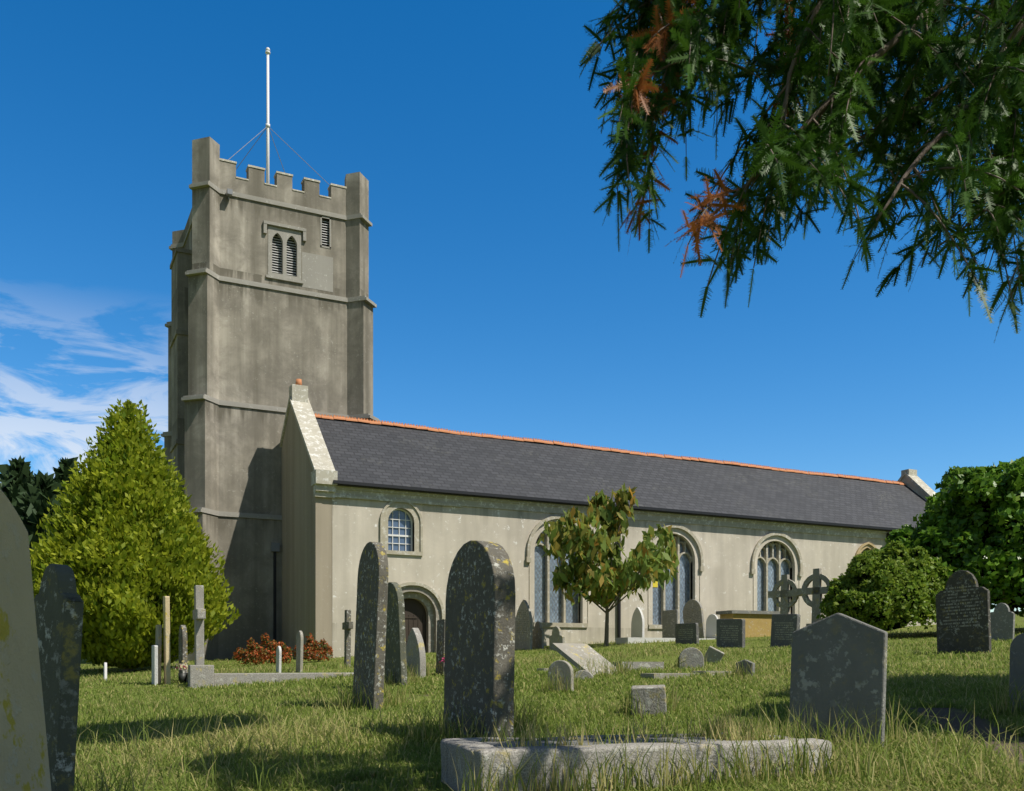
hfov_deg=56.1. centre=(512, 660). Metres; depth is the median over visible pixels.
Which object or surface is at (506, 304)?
sky
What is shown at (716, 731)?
grave kerb weeds
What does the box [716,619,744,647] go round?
headstone
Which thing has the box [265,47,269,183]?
flagpole
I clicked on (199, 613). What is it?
cross
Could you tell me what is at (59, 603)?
headstone
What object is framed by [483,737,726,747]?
grave kerb slate slab
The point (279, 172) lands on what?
tower merlon caps
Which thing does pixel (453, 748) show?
granite grave kerb
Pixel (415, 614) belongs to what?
door leaf
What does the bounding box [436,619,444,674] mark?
headstone
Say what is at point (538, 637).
headstone
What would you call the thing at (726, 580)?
aisle wall
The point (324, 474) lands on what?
aisle gable coping
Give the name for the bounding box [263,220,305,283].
belfry label mould
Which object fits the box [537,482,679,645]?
tree
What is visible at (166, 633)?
post
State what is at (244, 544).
tower stage
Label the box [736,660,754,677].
headstone
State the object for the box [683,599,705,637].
headstone
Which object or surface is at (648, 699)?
gravestone
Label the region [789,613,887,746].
headstone
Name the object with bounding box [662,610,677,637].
headstone
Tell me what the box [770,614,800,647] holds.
headstone
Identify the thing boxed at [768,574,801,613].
celtic cross
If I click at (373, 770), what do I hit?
grass
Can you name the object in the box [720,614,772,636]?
chest tomb body
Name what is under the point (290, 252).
dark belfry backing
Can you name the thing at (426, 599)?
arch door
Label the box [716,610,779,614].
chest tomb lid
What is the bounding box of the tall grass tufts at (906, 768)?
[75,653,1023,790]
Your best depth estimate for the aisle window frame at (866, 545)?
42.56 m
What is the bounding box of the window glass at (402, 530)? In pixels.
[388,510,410,550]
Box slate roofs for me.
[316,417,925,528]
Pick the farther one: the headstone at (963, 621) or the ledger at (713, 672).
the headstone at (963, 621)
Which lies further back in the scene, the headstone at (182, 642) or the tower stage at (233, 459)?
the tower stage at (233, 459)
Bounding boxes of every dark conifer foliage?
[0,455,34,507]
[0,483,16,505]
[13,469,64,575]
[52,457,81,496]
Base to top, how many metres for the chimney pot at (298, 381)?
0.260 m
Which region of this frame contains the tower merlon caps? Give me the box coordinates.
[219,158,346,198]
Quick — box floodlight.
[226,188,232,200]
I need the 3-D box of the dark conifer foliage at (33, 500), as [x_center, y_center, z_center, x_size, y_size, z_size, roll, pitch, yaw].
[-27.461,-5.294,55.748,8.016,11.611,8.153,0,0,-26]
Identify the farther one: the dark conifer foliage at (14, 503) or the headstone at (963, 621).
the dark conifer foliage at (14, 503)
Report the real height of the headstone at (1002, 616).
1.247 m
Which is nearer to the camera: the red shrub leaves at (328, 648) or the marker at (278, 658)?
the marker at (278, 658)
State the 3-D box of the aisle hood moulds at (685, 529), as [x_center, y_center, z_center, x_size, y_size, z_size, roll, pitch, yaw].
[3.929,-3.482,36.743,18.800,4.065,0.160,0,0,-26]
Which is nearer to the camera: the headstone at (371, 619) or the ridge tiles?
the headstone at (371, 619)
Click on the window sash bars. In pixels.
(399, 527)
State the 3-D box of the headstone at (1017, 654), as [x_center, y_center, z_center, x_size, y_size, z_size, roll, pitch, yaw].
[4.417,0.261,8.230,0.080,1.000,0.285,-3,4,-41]
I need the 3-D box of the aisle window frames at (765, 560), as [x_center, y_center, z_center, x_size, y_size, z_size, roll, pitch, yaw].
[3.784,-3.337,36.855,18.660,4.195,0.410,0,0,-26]
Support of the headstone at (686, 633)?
on the terrain at (977, 721)
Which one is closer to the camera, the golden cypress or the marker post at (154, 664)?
the marker post at (154, 664)
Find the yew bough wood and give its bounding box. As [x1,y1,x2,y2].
[593,0,1023,300]
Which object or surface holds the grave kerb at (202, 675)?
on the terrain at (977, 721)
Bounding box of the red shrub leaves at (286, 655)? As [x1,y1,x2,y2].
[267,640,292,663]
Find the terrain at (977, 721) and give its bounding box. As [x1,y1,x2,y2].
[77,614,1023,790]
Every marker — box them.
[103,662,106,680]
[276,646,281,672]
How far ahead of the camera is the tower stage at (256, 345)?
35.95 m
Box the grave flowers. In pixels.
[173,634,715,669]
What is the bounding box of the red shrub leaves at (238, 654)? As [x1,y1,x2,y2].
[232,637,264,664]
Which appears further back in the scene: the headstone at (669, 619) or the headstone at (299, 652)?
the headstone at (669, 619)
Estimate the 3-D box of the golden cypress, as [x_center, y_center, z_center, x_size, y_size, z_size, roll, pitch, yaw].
[-10.646,-3.381,27.034,5.974,7.984,6.801,0,0,-26]
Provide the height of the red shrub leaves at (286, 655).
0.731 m
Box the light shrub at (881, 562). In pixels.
[816,540,953,630]
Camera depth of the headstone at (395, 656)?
15.63 m
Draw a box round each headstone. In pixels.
[0,489,50,790]
[34,564,83,790]
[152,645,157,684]
[155,625,161,683]
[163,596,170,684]
[179,625,186,672]
[296,631,302,671]
[352,542,388,709]
[384,582,406,685]
[406,628,425,677]
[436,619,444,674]
[444,540,515,737]
[515,600,532,649]
[532,621,543,648]
[548,660,573,691]
[549,626,564,650]
[631,607,644,637]
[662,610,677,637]
[675,623,698,643]
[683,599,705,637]
[706,614,717,638]
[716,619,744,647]
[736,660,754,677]
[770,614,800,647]
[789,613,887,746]
[936,570,991,653]
[990,603,1014,640]
[1009,633,1023,712]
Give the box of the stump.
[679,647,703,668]
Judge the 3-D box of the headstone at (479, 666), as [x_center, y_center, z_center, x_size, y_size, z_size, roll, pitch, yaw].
[-0.298,-0.033,8.339,0.200,2.011,0.980,2,-2,-28]
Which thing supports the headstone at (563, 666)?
on the terrain at (977, 721)
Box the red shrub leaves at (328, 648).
[312,638,332,660]
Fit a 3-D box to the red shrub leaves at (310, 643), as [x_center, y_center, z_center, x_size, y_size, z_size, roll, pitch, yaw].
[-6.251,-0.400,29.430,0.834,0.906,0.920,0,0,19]
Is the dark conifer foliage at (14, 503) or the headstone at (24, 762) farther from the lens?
the dark conifer foliage at (14, 503)
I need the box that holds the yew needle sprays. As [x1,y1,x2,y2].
[579,0,1023,341]
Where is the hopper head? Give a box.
[271,542,279,551]
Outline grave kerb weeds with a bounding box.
[479,709,792,747]
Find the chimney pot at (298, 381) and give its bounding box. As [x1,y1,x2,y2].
[296,379,301,384]
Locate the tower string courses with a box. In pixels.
[161,180,380,519]
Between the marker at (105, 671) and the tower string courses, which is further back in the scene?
the tower string courses
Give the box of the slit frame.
[320,216,330,248]
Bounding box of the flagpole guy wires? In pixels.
[228,127,326,182]
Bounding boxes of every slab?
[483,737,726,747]
[551,643,616,674]
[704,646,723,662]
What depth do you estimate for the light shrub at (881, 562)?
27.71 m
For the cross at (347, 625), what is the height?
1.692 m
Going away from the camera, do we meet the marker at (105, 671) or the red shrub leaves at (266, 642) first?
the marker at (105, 671)
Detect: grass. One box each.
[75,673,1023,790]
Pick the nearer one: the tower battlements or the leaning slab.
the leaning slab
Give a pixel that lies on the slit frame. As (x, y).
(321, 217)
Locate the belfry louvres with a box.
[272,220,328,275]
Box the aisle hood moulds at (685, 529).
[380,502,802,618]
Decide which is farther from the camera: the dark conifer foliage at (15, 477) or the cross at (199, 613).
the dark conifer foliage at (15, 477)
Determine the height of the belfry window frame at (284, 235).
1.840 m
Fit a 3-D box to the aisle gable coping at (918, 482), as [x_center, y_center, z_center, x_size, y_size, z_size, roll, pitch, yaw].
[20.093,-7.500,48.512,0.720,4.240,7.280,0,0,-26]
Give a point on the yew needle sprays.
(685, 18)
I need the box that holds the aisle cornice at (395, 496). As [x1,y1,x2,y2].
[335,486,888,538]
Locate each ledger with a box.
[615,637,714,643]
[641,673,701,678]
[693,671,757,674]
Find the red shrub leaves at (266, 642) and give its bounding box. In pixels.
[246,633,282,664]
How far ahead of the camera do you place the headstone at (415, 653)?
18.36 m
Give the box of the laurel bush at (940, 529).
[880,456,1023,621]
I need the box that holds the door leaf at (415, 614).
[404,598,425,652]
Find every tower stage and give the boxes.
[164,399,369,514]
[168,273,372,430]
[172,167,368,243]
[172,186,368,297]
[187,512,281,660]
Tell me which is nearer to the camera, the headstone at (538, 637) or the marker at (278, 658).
the marker at (278, 658)
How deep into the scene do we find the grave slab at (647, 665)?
16.64 m
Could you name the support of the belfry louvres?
attached to the tower stage at (227, 238)
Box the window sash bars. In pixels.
[388,509,412,550]
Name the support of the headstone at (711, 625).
on the terrain at (977, 721)
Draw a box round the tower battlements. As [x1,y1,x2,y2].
[192,136,368,207]
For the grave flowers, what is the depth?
19.80 m
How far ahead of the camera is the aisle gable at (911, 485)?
48.00 m
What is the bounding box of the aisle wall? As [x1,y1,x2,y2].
[332,497,935,657]
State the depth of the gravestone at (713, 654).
18.65 m
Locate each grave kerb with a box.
[185,665,353,687]
[440,732,831,790]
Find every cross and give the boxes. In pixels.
[193,585,205,664]
[342,610,352,666]
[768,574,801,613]
[797,568,831,625]
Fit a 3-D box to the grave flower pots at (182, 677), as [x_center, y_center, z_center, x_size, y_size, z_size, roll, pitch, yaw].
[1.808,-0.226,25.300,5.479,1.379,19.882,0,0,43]
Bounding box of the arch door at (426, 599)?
[401,585,440,652]
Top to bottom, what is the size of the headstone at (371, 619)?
2.315 m
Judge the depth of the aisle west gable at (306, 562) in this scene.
33.14 m
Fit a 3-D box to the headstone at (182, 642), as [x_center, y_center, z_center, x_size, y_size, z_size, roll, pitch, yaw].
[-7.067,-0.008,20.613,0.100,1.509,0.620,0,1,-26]
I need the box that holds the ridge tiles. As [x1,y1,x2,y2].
[314,413,905,484]
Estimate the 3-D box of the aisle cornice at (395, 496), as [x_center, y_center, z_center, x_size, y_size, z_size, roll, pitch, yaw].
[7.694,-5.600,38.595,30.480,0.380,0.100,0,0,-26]
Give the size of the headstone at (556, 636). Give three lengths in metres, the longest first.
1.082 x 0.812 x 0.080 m
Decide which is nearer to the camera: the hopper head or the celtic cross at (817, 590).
the celtic cross at (817, 590)
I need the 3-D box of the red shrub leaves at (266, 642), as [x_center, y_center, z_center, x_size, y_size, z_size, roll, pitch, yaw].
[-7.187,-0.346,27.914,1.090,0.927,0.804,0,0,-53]
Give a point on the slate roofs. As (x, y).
(363, 452)
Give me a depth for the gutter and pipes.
35.73 m
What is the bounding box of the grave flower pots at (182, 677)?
[178,673,186,682]
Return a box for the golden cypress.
[29,399,240,671]
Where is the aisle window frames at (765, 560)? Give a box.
[383,502,798,628]
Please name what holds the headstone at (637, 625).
on the terrain at (977, 721)
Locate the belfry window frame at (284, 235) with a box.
[268,226,300,279]
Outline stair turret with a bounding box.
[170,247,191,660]
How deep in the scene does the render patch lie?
36.69 m
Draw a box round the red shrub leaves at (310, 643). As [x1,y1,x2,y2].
[292,633,325,660]
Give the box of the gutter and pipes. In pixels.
[273,480,899,648]
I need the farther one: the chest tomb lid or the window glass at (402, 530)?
the chest tomb lid
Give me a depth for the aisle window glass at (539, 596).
38.08 m
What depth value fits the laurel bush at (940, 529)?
28.46 m
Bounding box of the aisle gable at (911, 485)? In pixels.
[900,476,928,500]
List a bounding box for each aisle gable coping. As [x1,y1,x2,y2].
[280,384,337,497]
[898,469,935,496]
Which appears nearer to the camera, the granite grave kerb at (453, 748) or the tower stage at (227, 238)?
the granite grave kerb at (453, 748)
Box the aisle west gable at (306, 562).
[282,404,331,658]
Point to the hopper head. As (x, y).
(275, 547)
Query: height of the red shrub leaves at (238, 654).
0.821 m
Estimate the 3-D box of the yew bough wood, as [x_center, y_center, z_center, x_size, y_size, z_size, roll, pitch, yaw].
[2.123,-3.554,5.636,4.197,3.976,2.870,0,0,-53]
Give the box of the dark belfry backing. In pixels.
[272,222,326,275]
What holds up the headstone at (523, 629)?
on the terrain at (977, 721)
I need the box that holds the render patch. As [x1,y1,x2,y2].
[302,252,332,291]
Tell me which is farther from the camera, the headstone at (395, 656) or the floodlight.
the floodlight
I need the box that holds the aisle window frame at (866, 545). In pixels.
[855,542,875,555]
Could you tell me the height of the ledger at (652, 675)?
0.150 m
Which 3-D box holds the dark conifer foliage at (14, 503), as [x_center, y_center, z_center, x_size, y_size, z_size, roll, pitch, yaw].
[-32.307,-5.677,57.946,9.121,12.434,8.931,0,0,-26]
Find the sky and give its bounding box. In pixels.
[0,0,1023,612]
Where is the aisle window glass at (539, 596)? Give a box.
[534,530,865,624]
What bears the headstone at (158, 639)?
on the terrain at (977, 721)
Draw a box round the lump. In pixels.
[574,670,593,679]

